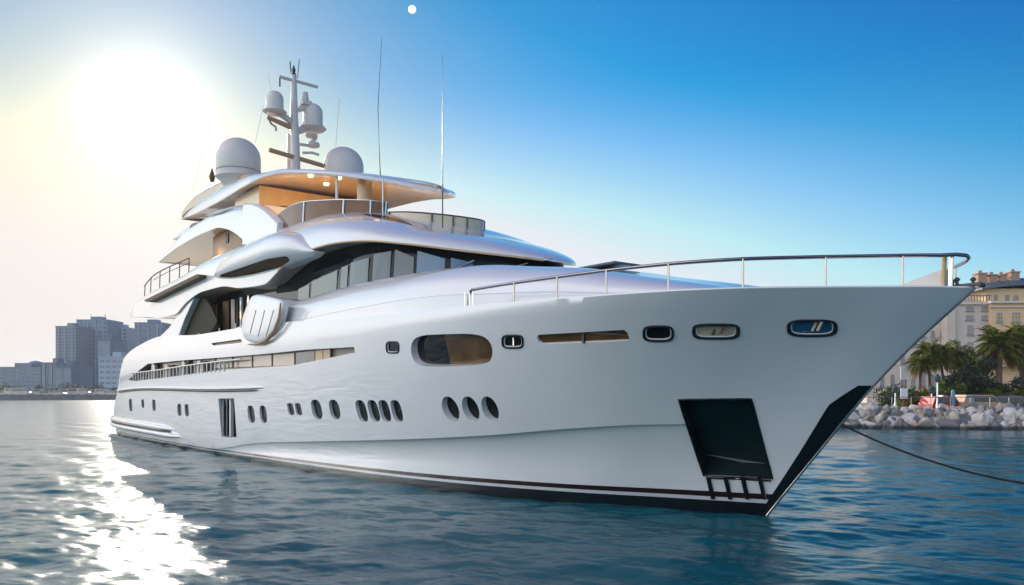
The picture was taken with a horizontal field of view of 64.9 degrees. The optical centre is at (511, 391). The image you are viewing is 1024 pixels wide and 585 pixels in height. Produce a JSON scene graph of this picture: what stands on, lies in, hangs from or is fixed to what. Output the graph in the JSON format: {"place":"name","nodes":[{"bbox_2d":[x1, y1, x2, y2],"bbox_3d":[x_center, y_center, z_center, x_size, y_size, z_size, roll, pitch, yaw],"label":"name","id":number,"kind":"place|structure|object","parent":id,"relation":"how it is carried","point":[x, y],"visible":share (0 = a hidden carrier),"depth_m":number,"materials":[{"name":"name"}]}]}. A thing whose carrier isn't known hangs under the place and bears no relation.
{"place":"outdoors","nodes":[
{"label":"outdoors","id":0,"kind":"place"},
{"bbox_2d":[0,363,41,390],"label":"block","id":1,"kind":"structure","parent":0,"point":[25,375],"depth_m":400.00,"materials":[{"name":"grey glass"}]},
{"bbox_2d":[41,358,66,388],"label":"glass block","id":2,"kind":"structure","parent":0,"point":[47,374],"depth_m":359.88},
{"bbox_2d":[43,366,47,388],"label":"window","id":3,"kind":"structure","parent":2,"relation":"in","point":[43,366],"depth_m":359.86,"materials":[{"name":"grey glass"}]},
{"bbox_2d":[55,323,90,365],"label":"residential tower","id":4,"kind":"structure","parent":0,"point":[72,341],"depth_m":440.00,"materials":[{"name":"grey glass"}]},
{"bbox_2d":[53,361,93,389],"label":"glass block","id":5,"kind":"structure","parent":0,"point":[72,372],"depth_m":352.26,"materials":[{"name":"glass"}]},
{"bbox_2d":[55,368,61,387],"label":"window","id":6,"kind":"structure","parent":5,"relation":"in","point":[58,371],"depth_m":349.89,"materials":[{"name":"grey glass"}]},
{"bbox_2d":[64,368,70,387],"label":"window","id":7,"kind":"structure","parent":5,"relation":"in","point":[67,371],"depth_m":349.89,"materials":[{"name":"grey glass"}]},
{"bbox_2d":[76,314,123,389],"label":"residential tower","id":8,"kind":"structure","parent":0,"point":[102,327],"depth_m":455.00,"materials":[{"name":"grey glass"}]},
{"bbox_2d":[97,336,128,384],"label":"office slab","id":9,"kind":"structure","parent":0,"point":[109,345],"depth_m":400.06,"materials":[{"name":"concrete"}]},
{"bbox_2d":[98,341,109,384],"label":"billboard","id":10,"kind":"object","parent":9,"relation":"in","point":[103,346],"depth_m":399.88,"materials":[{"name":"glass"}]},
{"bbox_2d":[120,324,134,352],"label":"residential tower","id":11,"kind":"structure","parent":0,"point":[127,333],"depth_m":473.64,"materials":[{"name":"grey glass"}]},
{"bbox_2d":[134,319,170,347],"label":"residential tower","id":12,"kind":"structure","parent":0,"point":[149,329],"depth_m":455.00,"materials":[{"name":"stone"}]},
{"bbox_2d":[408,5,415,13],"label":"moon","id":13,"kind":"object","parent":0,"point":[411,9],"visible":1,"depth_m":8970.64,"materials":[{"name":"white"}]},
{"bbox_2d":[0,400,1023,584],"bbox_3d":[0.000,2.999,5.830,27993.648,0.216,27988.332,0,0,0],"label":"water","id":14,"kind":"structure","parent":0,"point":[89,495],"depth_m":18.08,"materials":[{"name":"teal liquid"}]},
{"bbox_2d":[110,37,985,514],"bbox_3d":[-8.962,-6.251,37.916,10.020,21.702,57.725,0,0,-38],"label":"yacht","id":15,"kind":"object","parent":14,"relation":"on","point":[336,317],"visible":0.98,"depth_m":22.57,"materials":[{"name":"white paint"}]},
{"bbox_2d":[134,359,215,380],"bbox_3d":[-19.497,-1.208,44.930,0.050,2.074,18.296,0,0,-38],"label":"side window","id":16,"kind":"structure","parent":15,"relation":"in","point":[173,364],"depth_m":42.43,"materials":[{"name":"grey glass"}]},
{"bbox_2d":[217,357,232,367],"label":"side window","id":17,"kind":"structure","parent":15,"relation":"in","point":[228,364],"depth_m":36.35,"materials":[{"name":"beige glass"}]},
{"bbox_2d":[234,356,252,366],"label":"side window","id":18,"kind":"structure","parent":15,"relation":"in","point":[247,361],"depth_m":34.52,"materials":[{"name":"beige glass"}]},
{"bbox_2d":[250,406,254,422],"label":"slanted window","id":19,"kind":"structure","parent":15,"relation":"in","point":[252,415],"depth_m":33.64,"materials":[{"name":"grey glass"}]},
{"bbox_2d":[253,354,272,366],"bbox_3d":[-10.191,-1.251,32.900,0.050,0.480,1.992,0,0,-38],"label":"side window","id":20,"kind":"structure","parent":15,"relation":"in","point":[258,360],"depth_m":32.77,"materials":[{"name":"beige glass"}]},
{"bbox_2d":[262,406,266,422],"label":"slanted window","id":21,"kind":"structure","parent":15,"relation":"in","point":[264,415],"depth_m":32.60,"materials":[{"name":"grey glass"}]},
{"bbox_2d":[273,353,294,365],"bbox_3d":[-8.826,-1.228,31.141,0.050,0.489,2.075,0,0,-38],"label":"side window","id":22,"kind":"structure","parent":15,"relation":"in","point":[283,359],"depth_m":31.12,"materials":[{"name":"beige glass"}]},
{"bbox_2d":[296,352,305,363],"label":"side window","id":23,"kind":"structure","parent":15,"relation":"in","point":[300,356],"depth_m":29.83,"materials":[{"name":"grey glass"}]},
{"bbox_2d":[298,284,309,299],"bbox_3d":[-7.943,-3.725,30.685,0.049,0.650,1.001,0,0,-38],"label":"window pane","id":24,"kind":"structure","parent":15,"relation":"in","point":[303,293],"depth_m":30.64,"materials":[{"name":"grey glass"}]},
{"bbox_2d":[306,350,314,361],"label":"side window","id":25,"kind":"structure","parent":15,"relation":"in","point":[310,355],"depth_m":29.12,"materials":[{"name":"grey glass"}]},
{"bbox_2d":[314,400,321,418],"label":"slanted window","id":26,"kind":"structure","parent":15,"relation":"in","point":[317,407],"depth_m":28.68,"materials":[{"name":"grey glass"}]},
{"bbox_2d":[315,349,322,360],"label":"side window","id":27,"kind":"structure","parent":15,"relation":"in","point":[318,353],"depth_m":28.58,"materials":[{"name":"beige glass"}]},
{"bbox_2d":[311,270,337,296],"bbox_3d":[-6.853,-3.900,29.316,0.063,0.800,2.101,0,0,-39],"label":"window pane","id":28,"kind":"structure","parent":15,"relation":"in","point":[328,282],"depth_m":29.23,"materials":[{"name":"grey glass"}]},
{"bbox_2d":[323,349,330,358],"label":"side window","id":29,"kind":"structure","parent":15,"relation":"in","point":[326,352],"depth_m":28.06,"materials":[{"name":"beige glass"}]},
{"bbox_2d":[332,400,339,418],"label":"slanted window","id":30,"kind":"structure","parent":15,"relation":"in","point":[335,407],"depth_m":27.61,"materials":[{"name":"grey glass"}]},
{"bbox_2d":[340,265,347,287],"bbox_3d":[-5.852,-3.990,28.067,0.069,0.780,0.501,0,0,-39],"label":"window pane","id":31,"kind":"structure","parent":15,"relation":"in","point":[344,270],"depth_m":28.06,"materials":[{"name":"grey glass"}]},
{"bbox_2d":[349,258,368,285],"bbox_3d":[-5.193,-4.040,27.312,0.088,0.880,1.113,0,0,-44],"label":"window pane","id":32,"kind":"structure","parent":15,"relation":"in","point":[359,269],"depth_m":27.27,"materials":[{"name":"grey glass"}]},
{"bbox_2d":[358,400,367,420],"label":"slanted window","id":33,"kind":"structure","parent":15,"relation":"in","point":[362,407],"depth_m":26.20,"materials":[{"name":"grey glass"}]},
{"bbox_2d":[371,400,379,420],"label":"slanted window","id":34,"kind":"structure","parent":15,"relation":"in","point":[374,407],"depth_m":25.62,"materials":[{"name":"grey glass"}]},
{"bbox_2d":[372,251,391,280],"bbox_3d":[-4.296,-4.115,26.487,0.847,0.930,0.097,0,0,37],"label":"window pane","id":35,"kind":"structure","parent":15,"relation":"in","point":[381,261],"depth_m":26.46,"materials":[{"name":"grey glass"}]},
{"bbox_2d":[382,400,390,420],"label":"slanted window","id":36,"kind":"structure","parent":15,"relation":"in","point":[385,407],"depth_m":25.12,"materials":[{"name":"grey glass"}]},
{"bbox_2d":[394,400,402,420],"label":"slanted window","id":37,"kind":"structure","parent":15,"relation":"in","point":[397,407],"depth_m":24.60,"materials":[{"name":"grey glass"}]},
{"bbox_2d":[394,249,413,275],"bbox_3d":[-3.490,-4.160,25.976,0.788,0.920,0.070,0,0,29],"label":"window pane","id":38,"kind":"structure","parent":15,"relation":"in","point":[403,263],"depth_m":25.99,"materials":[{"name":"grey glass"}]},
{"bbox_2d":[416,251,444,272],"bbox_3d":[-2.589,-4.100,25.596,0.990,0.800,0.061,0,0,19],"label":"window pane","id":39,"kind":"structure","parent":15,"relation":"in","point":[425,262],"depth_m":25.61,"materials":[{"name":"blue glass"}]},
{"bbox_2d":[447,397,458,418],"bbox_3d":[-1.577,0.430,22.649,0.280,0.723,0.694,0,0,-38],"label":"leaf window","id":40,"kind":"structure","parent":15,"relation":"in","point":[452,406],"depth_m":22.75,"materials":[{"name":"black glass"}]},
{"bbox_2d":[418,334,491,363],"bbox_3d":[-1.534,-1.185,21.866,0.324,0.889,3.704,0,0,-41],"label":"window","id":41,"kind":"structure","parent":15,"relation":"in","point":[438,348],"depth_m":21.89,"materials":[{"name":"orange glass"}]},
{"bbox_2d":[451,258,472,267],"bbox_3d":[-1.584,-3.985,25.364,0.726,0.470,0.032,0,0,8],"label":"window pane","id":42,"kind":"structure","parent":15,"relation":"in","point":[454,262],"depth_m":25.37,"materials":[{"name":"blue glass"}]},
{"bbox_2d":[467,397,478,418],"bbox_3d":[-0.990,0.408,22.058,0.305,0.705,0.639,0,0,-38],"label":"leaf window","id":43,"kind":"structure","parent":15,"relation":"in","point":[473,408],"depth_m":22.15,"materials":[{"name":"black glass"}]},
{"bbox_2d":[486,397,498,417],"bbox_3d":[-0.454,0.389,21.547,0.331,0.690,0.595,0,0,-38],"label":"leaf window","id":44,"kind":"structure","parent":15,"relation":"in","point":[492,407],"depth_m":21.63,"materials":[{"name":"black glass"}]},
{"bbox_2d":[539,330,628,342],"bbox_3d":[1.584,-1.246,18.267,2.495,0.320,0.246,0,0,39],"label":"slot window","id":45,"kind":"structure","parent":15,"relation":"in","point":[616,334],"depth_m":18.18,"materials":[{"name":"orange glass"}]},
{"bbox_2d":[841,424,1023,483],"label":"mooring rope","id":46,"kind":"object","parent":15,"relation":"attached to","point":[932,461],"visible":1,"depth_m":16.44,"materials":[{"name":"black"}]},
{"bbox_2d":[858,419,876,428],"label":"boulder","id":47,"kind":"object","parent":14,"relation":"in","point":[870,425],"visible":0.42,"depth_m":65.01,"materials":[{"name":"stone"}]},
{"bbox_2d":[868,419,883,428],"bbox_3d":[29.426,2.788,65.077,2.118,1.096,1.195,0,0,35],"label":"boulder","id":48,"kind":"object","parent":14,"relation":"in","point":[879,425],"visible":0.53,"depth_m":64.69,"materials":[{"name":"stone"}]},
{"bbox_2d":[874,414,884,422],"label":"boulder","id":49,"kind":"object","parent":48,"relation":"on","point":[879,418],"visible":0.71,"depth_m":64.80,"materials":[{"name":"stone"}]},
{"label":"boulder","id":50,"kind":"object","parent":48,"relation":"on","visible":0},
{"bbox_2d":[870,408,878,417],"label":"boulder","id":51,"kind":"object","parent":50,"relation":"on","point":[874,412],"visible":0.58,"depth_m":66.03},
{"bbox_2d":[894,421,914,428],"bbox_3d":[31.332,3.125,64.164,1.954,1.220,1.680,24,6,-13],"label":"boulder","id":52,"kind":"object","parent":14,"relation":"in","point":[905,425],"visible":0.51,"depth_m":63.81,"materials":[{"name":"stone"}]},
{"bbox_2d":[900,413,915,423],"bbox_3d":[32.062,2.400,65.029,1.222,1.341,1.197,0,0,-1],"label":"boulder","id":53,"kind":"object","parent":14,"relation":"on","point":[911,416],"visible":0.59,"depth_m":64.68,"materials":[{"name":"stone"}]},
{"bbox_2d":[910,420,920,428],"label":"boulder","id":54,"kind":"object","parent":14,"relation":"in","point":[914,424],"visible":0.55,"depth_m":63.77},
{"bbox_2d":[918,417,934,428],"bbox_3d":[32.866,2.969,63.925,1.964,1.699,1.167,45,7,-40],"label":"boulder","id":55,"kind":"object","parent":14,"relation":"in","point":[925,423],"visible":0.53,"depth_m":63.48,"materials":[{"name":"stone"}]},
{"bbox_2d":[948,411,959,419],"bbox_3d":[35.146,2.296,64.374,0.878,1.416,1.488,0,0,3],"label":"boulder","id":56,"kind":"object","parent":14,"relation":"on","point":[952,415],"visible":0.53,"depth_m":63.88,"materials":[{"name":"stone"}]},
{"bbox_2d":[949,419,961,426],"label":"boulder","id":57,"kind":"object","parent":14,"relation":"in","point":[957,422],"visible":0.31,"depth_m":63.52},
{"bbox_2d":[936,419,959,429],"bbox_3d":[34.608,2.851,63.815,1.915,1.199,1.100,32,-17,16],"label":"boulder","id":58,"kind":"object","parent":57,"relation":"on","point":[943,424],"visible":0.49,"depth_m":63.56,"materials":[{"name":"stone"}]},
{"bbox_2d":[960,424,970,429],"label":"boulder","id":59,"kind":"object","parent":14,"relation":"in","point":[964,427],"visible":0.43,"depth_m":63.06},
{"bbox_2d":[959,410,970,423],"bbox_3d":[36.248,2.410,64.719,1.550,2.149,0.783,25,-34,23],"label":"boulder","id":60,"kind":"object","parent":59,"relation":"on","point":[965,420],"visible":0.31,"depth_m":64.41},
{"bbox_2d":[971,413,979,422],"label":"boulder","id":61,"kind":"object","parent":14,"relation":"on","point":[974,417],"visible":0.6,"depth_m":64.19,"materials":[{"name":"stone"}]},
{"bbox_2d":[974,421,987,426],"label":"boulder","id":62,"kind":"object","parent":14,"relation":"in","point":[979,423],"visible":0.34,"depth_m":63.55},
{"bbox_2d":[978,412,985,421],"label":"boulder","id":63,"kind":"object","parent":62,"relation":"on","point":[982,416],"visible":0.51,"depth_m":63.75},
{"bbox_2d":[991,421,1002,428],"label":"boulder","id":64,"kind":"object","parent":14,"relation":"in","point":[996,425],"visible":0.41,"depth_m":63.13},
{"bbox_2d":[994,413,1003,422],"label":"boulder","id":65,"kind":"object","parent":64,"relation":"on","point":[999,418],"visible":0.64,"depth_m":63.80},
{"bbox_2d":[0,0,1023,366],"label":"sky","id":66,"kind":"structure","parent":0,"point":[590,132],"materials":[{"name":"blue"}]},
{"bbox_2d":[858,403,934,409],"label":"quay","id":67,"kind":"structure","parent":0,"point":[864,404],"depth_m":88.00,"materials":[{"name":"concrete"}]},
{"bbox_2d":[871,382,903,406],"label":"shrub","id":68,"kind":"object","parent":67,"relation":"on","point":[884,401],"visible":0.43,"depth_m":75.67,"materials":[{"name":"green plant"}]},
{"bbox_2d":[892,384,898,406],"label":"street lamp","id":69,"kind":"object","parent":67,"relation":"on","point":[895,388],"visible":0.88,"depth_m":67.90,"materials":[{"name":"metal"}]},
{"bbox_2d":[900,388,907,405],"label":"notice board","id":70,"kind":"object","parent":67,"relation":"on","point":[903,392],"visible":0.82,"depth_m":69.46,"materials":[{"name":"white"}]},
{"bbox_2d":[891,389,918,406],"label":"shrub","id":71,"kind":"object","parent":67,"relation":"on","point":[899,401],"visible":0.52,"depth_m":71.43,"materials":[{"name":"green plant"}]},
{"bbox_2d":[901,366,911,387],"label":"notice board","id":72,"kind":"object","parent":67,"relation":"on","point":[905,376],"visible":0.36,"depth_m":79.96,"materials":[{"name":"white"}]},
{"bbox_2d":[904,386,922,405],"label":"shrub","id":73,"kind":"object","parent":67,"relation":"on","point":[915,402],"visible":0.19,"depth_m":73.24,"materials":[{"name":"green plant"}]},
{"bbox_2d":[903,352,937,391],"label":"palm tree","id":74,"kind":"object","parent":67,"relation":"on","point":[918,363],"visible":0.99,"depth_m":74.80,"materials":[{"name":"green plant"}]},
{"bbox_2d":[914,386,935,401],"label":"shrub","id":75,"kind":"object","parent":67,"relation":"on","point":[925,392],"visible":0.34,"depth_m":71.04,"materials":[{"name":"green plant"}]},
{"bbox_2d":[908,337,946,387],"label":"palm tree","id":76,"kind":"object","parent":67,"relation":"on","point":[928,347],"visible":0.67,"depth_m":75.75,"materials":[{"name":"green plant"}]},
{"bbox_2d":[934,373,940,408],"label":"street lamp","id":77,"kind":"object","parent":67,"relation":"on","point":[937,378],"visible":0.94,"depth_m":67.44,"materials":[{"name":"metal"}]},
{"bbox_2d":[918,396,958,407],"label":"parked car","id":78,"kind":"object","parent":67,"relation":"on","point":[924,402],"visible":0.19,"depth_m":68.10,"materials":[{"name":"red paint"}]},
{"bbox_2d":[926,344,958,378],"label":"palm tree","id":79,"kind":"object","parent":67,"relation":"on","point":[948,357],"visible":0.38,"depth_m":76.47,"materials":[{"name":"green plant"}]},
{"bbox_2d":[865,397,1023,407],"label":"quay railing","id":80,"kind":"object","parent":67,"relation":"on","point":[941,397],"visible":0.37,"depth_m":67.38,"materials":[{"name":"metal"}]},
{"bbox_2d":[933,380,967,394],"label":"shrub","id":81,"kind":"object","parent":67,"relation":"on","point":[944,390],"visible":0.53,"depth_m":72.89,"materials":[{"name":"green plant"}]},
{"bbox_2d":[951,390,954,405],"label":"bollard post","id":82,"kind":"object","parent":67,"relation":"on","point":[952,395],"visible":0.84,"depth_m":67.89,"materials":[{"name":"metal"}]},
{"bbox_2d":[947,344,969,373],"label":"palm tree","id":83,"kind":"object","parent":67,"relation":"on","point":[959,358],"visible":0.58,"depth_m":78.47,"materials":[{"name":"green plant"}]},
{"bbox_2d":[946,339,987,374],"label":"bushy tree","id":84,"kind":"object","parent":67,"relation":"on","point":[974,361],"visible":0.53,"depth_m":78.79,"materials":[{"name":"green plant"}]},
{"bbox_2d":[941,356,1008,394],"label":"shrub","id":85,"kind":"object","parent":67,"relation":"on","point":[972,380],"visible":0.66,"depth_m":73.09,"materials":[{"name":"green plant"}]},
{"bbox_2d":[955,395,1003,408],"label":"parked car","id":86,"kind":"object","parent":67,"relation":"on","point":[963,402],"visible":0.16,"depth_m":67.55,"materials":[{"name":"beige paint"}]},
{"bbox_2d":[970,382,1013,394],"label":"shrub","id":87,"kind":"object","parent":67,"relation":"on","point":[986,388],"visible":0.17,"depth_m":72.63,"materials":[{"name":"green plant"}]},
{"bbox_2d":[980,384,1008,394],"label":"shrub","id":88,"kind":"object","parent":67,"relation":"on","point":[996,390],"visible":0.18,"depth_m":70.83,"materials":[{"name":"green plant"}]},
{"bbox_2d":[972,324,1023,383],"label":"palm tree","id":89,"kind":"object","parent":67,"relation":"on","point":[998,346],"visible":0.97,"depth_m":77.51,"materials":[{"name":"green plant"}]},
{"bbox_2d":[994,395,1023,407],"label":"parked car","id":90,"kind":"object","parent":67,"relation":"on","point":[1015,401],"visible":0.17,"depth_m":68.05,"materials":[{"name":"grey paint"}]},
{"bbox_2d":[1000,323,1023,386],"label":"palm tree","id":91,"kind":"object","parent":67,"relation":"on","point":[1020,330],"visible":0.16,"depth_m":79.66,"materials":[{"name":"green plant"}]},
{"bbox_2d":[1004,375,1023,393],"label":"shrub","id":92,"kind":"object","parent":67,"relation":"on","point":[1016,381],"visible":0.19,"depth_m":74.22,"materials":[{"name":"green plant"}]},
{"bbox_2d":[1006,387,1023,396],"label":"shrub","id":93,"kind":"object","parent":67,"relation":"on","point":[1018,392],"visible":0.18,"depth_m":69.68,"materials":[{"name":"green plant"}]},
{"bbox_2d":[861,295,990,402],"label":"pale hotel","id":94,"kind":"structure","parent":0,"point":[963,319],"depth_m":100.00,"materials":[{"name":"paint"}]},
{"bbox_2d":[968,269,1023,391],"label":"beige hotel","id":95,"kind":"structure","parent":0,"point":[1005,290],"depth_m":100.03,"materials":[{"name":"paint"}]},
{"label":"boulder","id":96,"kind":"object","parent":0,"visible":0},
{"bbox_2d":[924,408,935,416],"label":"boulder","id":97,"kind":"object","parent":96,"relation":"on","point":[929,412],"visible":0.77,"depth_m":64.76,"materials":[{"name":"stone"}]},
{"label":"boulder","id":98,"kind":"object","parent":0,"visible":0},
{"bbox_2d":[1003,407,1016,416],"bbox_3d":[40.114,2.074,64.652,1.308,1.614,0.844,0,0,6],"label":"boulder","id":99,"kind":"object","parent":98,"relation":"on","point":[1009,411],"visible":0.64,"depth_m":64.47,"materials":[{"name":"stone"}]},
{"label":"boulder","id":100,"kind":"object","parent":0,"visible":0},
{"bbox_2d":[965,402,977,408],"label":"boulder","id":101,"kind":"object","parent":100,"relation":"on","point":[973,404],"visible":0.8,"depth_m":65.18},
{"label":"boulder","id":102,"kind":"object","parent":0,"visible":0},
{"bbox_2d":[994,403,1002,413],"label":"boulder","id":103,"kind":"object","parent":102,"relation":"on","point":[999,408],"visible":0.84,"depth_m":65.08,"materials":[{"name":"stone"}]},
{"bbox_3d":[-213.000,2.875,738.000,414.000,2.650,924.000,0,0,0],"label":"far shore","id":104,"kind":"structure","parent":0,"visible":0},
{"bbox_2d":[10,388,30,393],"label":"parked van","id":105,"kind":"object","parent":104,"relation":"on","point":[20,391],"visible":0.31,"depth_m":286.05,"materials":[{"name":"grey paint"}]},
{"bbox_2d":[48,390,67,393],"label":"parked van","id":106,"kind":"object","parent":104,"relation":"on","point":[56,392],"visible":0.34,"depth_m":282.07,"materials":[{"name":"grey paint"}]},
{"bbox_2d":[0,394,116,399],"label":"seawall","id":107,"kind":"object","parent":104,"relation":"on","point":[57,396],"depth_m":274.50,"materials":[{"name":"concrete"}]},
{"bbox_2d":[58,381,71,388],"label":"shore tree","id":108,"kind":"object","parent":104,"relation":"on","point":[68,384],"visible":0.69,"depth_m":313.49,"materials":[{"name":"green plant"}]},
{"bbox_2d":[77,388,91,393],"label":"parked van","id":109,"kind":"object","parent":104,"relation":"on","point":[83,391],"visible":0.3,"depth_m":290.76,"materials":[{"name":"grey paint"}]},
{"bbox_2d":[94,389,110,393],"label":"parked van","id":110,"kind":"object","parent":104,"relation":"on","point":[98,391],"visible":0.23,"depth_m":291.65,"materials":[{"name":"grey paint"}]},
{"bbox_2d":[98,352,126,390],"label":"pale office","id":111,"kind":"structure","parent":104,"relation":"on","point":[109,370],"depth_m":340.00,"materials":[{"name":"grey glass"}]},
{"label":"boulder","id":112,"kind":"object","parent":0,"visible":0},
{"bbox_2d":[848,411,860,420],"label":"boulder","id":113,"kind":"object","parent":112,"relation":"on","point":[856,416],"visible":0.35,"depth_m":65.81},
{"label":"boulder","id":114,"kind":"object","parent":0,"visible":0},
{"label":"boulder","id":115,"kind":"object","parent":114,"relation":"on","visible":0},
{"bbox_2d":[890,409,902,416],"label":"boulder","id":116,"kind":"object","parent":115,"relation":"on","point":[896,412],"visible":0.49,"depth_m":65.29,"materials":[{"name":"stone"}]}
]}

